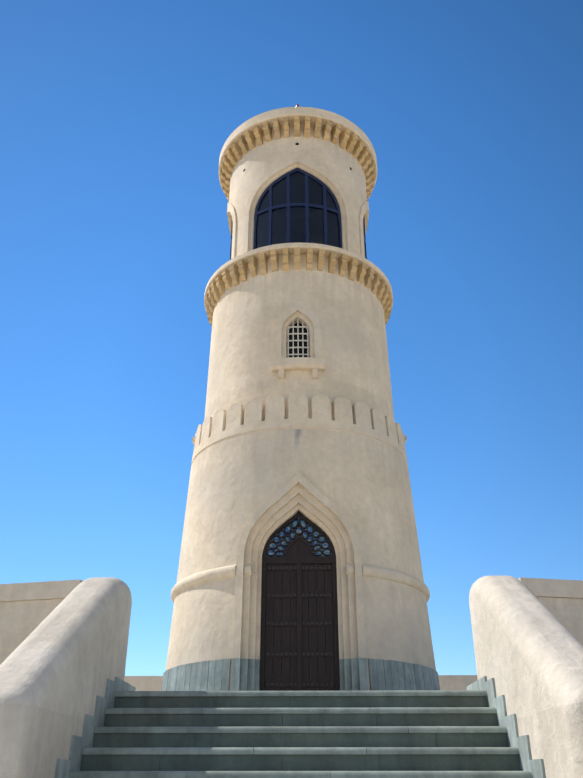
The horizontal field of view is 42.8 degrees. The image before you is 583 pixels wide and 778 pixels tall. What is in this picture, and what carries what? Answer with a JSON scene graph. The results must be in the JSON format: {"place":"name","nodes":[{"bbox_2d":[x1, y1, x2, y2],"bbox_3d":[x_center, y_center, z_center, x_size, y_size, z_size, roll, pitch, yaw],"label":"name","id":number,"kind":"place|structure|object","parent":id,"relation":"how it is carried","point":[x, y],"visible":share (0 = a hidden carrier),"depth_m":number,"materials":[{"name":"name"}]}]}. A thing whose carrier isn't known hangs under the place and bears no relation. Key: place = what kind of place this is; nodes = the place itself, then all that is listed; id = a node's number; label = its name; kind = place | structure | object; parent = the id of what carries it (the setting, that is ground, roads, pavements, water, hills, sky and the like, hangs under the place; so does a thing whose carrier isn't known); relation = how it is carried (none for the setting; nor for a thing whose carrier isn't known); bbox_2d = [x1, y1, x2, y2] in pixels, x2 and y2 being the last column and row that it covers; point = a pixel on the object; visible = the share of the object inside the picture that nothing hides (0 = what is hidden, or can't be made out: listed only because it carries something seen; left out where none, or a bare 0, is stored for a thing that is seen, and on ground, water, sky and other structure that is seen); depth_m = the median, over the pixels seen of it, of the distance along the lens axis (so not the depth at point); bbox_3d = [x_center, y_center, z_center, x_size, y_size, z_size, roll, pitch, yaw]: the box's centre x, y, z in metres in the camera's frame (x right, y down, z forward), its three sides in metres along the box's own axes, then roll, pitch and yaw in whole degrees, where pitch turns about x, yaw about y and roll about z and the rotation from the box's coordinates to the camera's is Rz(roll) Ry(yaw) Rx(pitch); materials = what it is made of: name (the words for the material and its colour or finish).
{"place":"outdoors","nodes":[
{"label":"outdoors","id":0,"kind":"place"},
{"bbox_2d":[0,577,131,777],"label":"stair wall","id":1,"kind":"structure","parent":0,"point":[63,662],"depth_m":5.48,"materials":[{"name":"beige paint"}]},
{"bbox_2d":[0,0,582,675],"label":"sky","id":2,"kind":"structure","parent":0,"point":[117,117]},
{"bbox_2d":[205,116,391,325],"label":"corbels","id":3,"kind":"object","parent":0,"point":[369,277],"visible":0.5,"depth_m":17.53,"materials":[{"name":"beige stone"}]},
{"bbox_2d":[204,107,392,312],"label":"tower cornice bands","id":4,"kind":"object","parent":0,"point":[290,113],"visible":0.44,"depth_m":18.16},
{"bbox_2d":[124,675,477,690],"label":"terrace wall","id":5,"kind":"structure","parent":0,"point":[446,682],"depth_m":18.67,"materials":[{"name":"paint"}]},
{"bbox_2d":[469,575,582,777],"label":"stair wall","id":6,"kind":"structure","parent":0,"point":[528,647],"depth_m":5.56,"materials":[{"name":"beige paint"}]},
{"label":"terrace floor","id":7,"kind":"structure","parent":0,"visible":0},
{"bbox_2d":[0,599,63,664],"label":"terrace parapet","id":8,"kind":"structure","parent":7,"relation":"on","point":[20,621],"depth_m":7.14,"materials":[{"name":"paint"}]},
{"bbox_2d":[0,579,82,601],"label":"wall coping","id":9,"kind":"object","parent":8,"relation":"on","point":[48,590],"visible":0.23,"depth_m":7.22,"materials":[{"name":"paint"}]},
{"bbox_2d":[165,402,435,690],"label":"tower lower wall","id":10,"kind":"structure","parent":7,"relation":"on","point":[345,487],"depth_m":13.30,"materials":[{"name":"beige paint"}]},
{"bbox_2d":[204,254,393,429],"bbox_3d":[0.170,-0.338,17.104,4.202,3.760,4.202,0,-28,1],"label":"tower shaft","id":11,"kind":"object","parent":10,"relation":"on","point":[340,317],"visible":0.69,"depth_m":15.56,"materials":[{"name":"beige paint"}]},
{"bbox_2d":[270,357,325,378],"bbox_3d":[0.131,-0.398,14.732,1.092,0.380,0.261,0,-28,1],"label":"window sill","id":12,"kind":"structure","parent":11,"relation":"attached to","point":[280,366],"depth_m":14.68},
{"bbox_2d":[227,125,368,258],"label":"tower upper wall","id":13,"kind":"structure","parent":11,"relation":"on","point":[266,164],"depth_m":17.73,"materials":[{"name":"beige paint"}]},
{"bbox_2d":[230,168,366,259],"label":"tower lantern frames","id":14,"kind":"structure","parent":13,"relation":"attached to","point":[306,204],"depth_m":17.41,"materials":[{"name":"blue metal"}]},
{"bbox_2d":[287,318,309,357],"bbox_3d":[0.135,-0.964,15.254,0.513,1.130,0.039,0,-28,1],"label":"window grille","id":15,"kind":"object","parent":11,"relation":"attached to","point":[298,340],"visible":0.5,"depth_m":15.26,"materials":[{"name":"white metal"}]},
{"bbox_2d":[193,393,405,452],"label":"tower merlons","id":16,"kind":"object","parent":10,"relation":"on","point":[235,414],"visible":0.58,"depth_m":14.40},
{"bbox_2d":[192,435,406,443],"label":"tower water spouts","id":17,"kind":"object","parent":10,"relation":"attached to","point":[405,439],"visible":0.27,"depth_m":16.26,"materials":[{"name":"beige stone"}]},
{"bbox_2d":[259,511,339,690],"bbox_3d":[0.133,3.807,12.626,1.370,3.737,0.100,0,-28,1],"label":"door","id":18,"kind":"structure","parent":10,"relation":"attached to","point":[299,668],"depth_m":12.60,"materials":[{"name":"brown wood"}]},
{"bbox_2d":[266,517,331,556],"bbox_3d":[0.133,2.632,13.273,1.160,0.760,0.001,0,-28,1],"label":"door fanlight glass","id":19,"kind":"object","parent":18,"relation":"attached to","point":[293,534],"visible":0.21,"depth_m":13.25,"materials":[{"name":"blue glass"}]},
{"bbox_2d":[266,566,332,685],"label":"door studs","id":20,"kind":"object","parent":18,"relation":"attached to","point":[295,623],"depth_m":12.51,"materials":[{"name":"black metal"}]},
{"bbox_2d":[161,659,439,690],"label":"base cladding","id":21,"kind":"structure","parent":10,"relation":"attached to","point":[214,675],"depth_m":12.19,"materials":[{"name":"grey stone"}]},
{"bbox_2d":[171,564,429,602],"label":"string course molding","id":22,"kind":"structure","parent":10,"relation":"attached to","point":[367,571],"depth_m":13.01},
{"bbox_2d":[537,597,582,644],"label":"terrace parapet","id":23,"kind":"structure","parent":7,"relation":"on","point":[567,613],"depth_m":7.06,"materials":[{"name":"paint"}]},
{"bbox_2d":[518,577,582,598],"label":"wall coping","id":24,"kind":"object","parent":23,"relation":"on","point":[554,588],"visible":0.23,"depth_m":7.12,"materials":[{"name":"paint"}]},
{"label":"ground","id":25,"kind":"structure","parent":0,"visible":0},
{"bbox_2d":[54,676,545,777],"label":"stair steps","id":26,"kind":"structure","parent":25,"relation":"on","point":[129,731],"depth_m":5.99,"materials":[{"name":"grey stone"}]}
]}

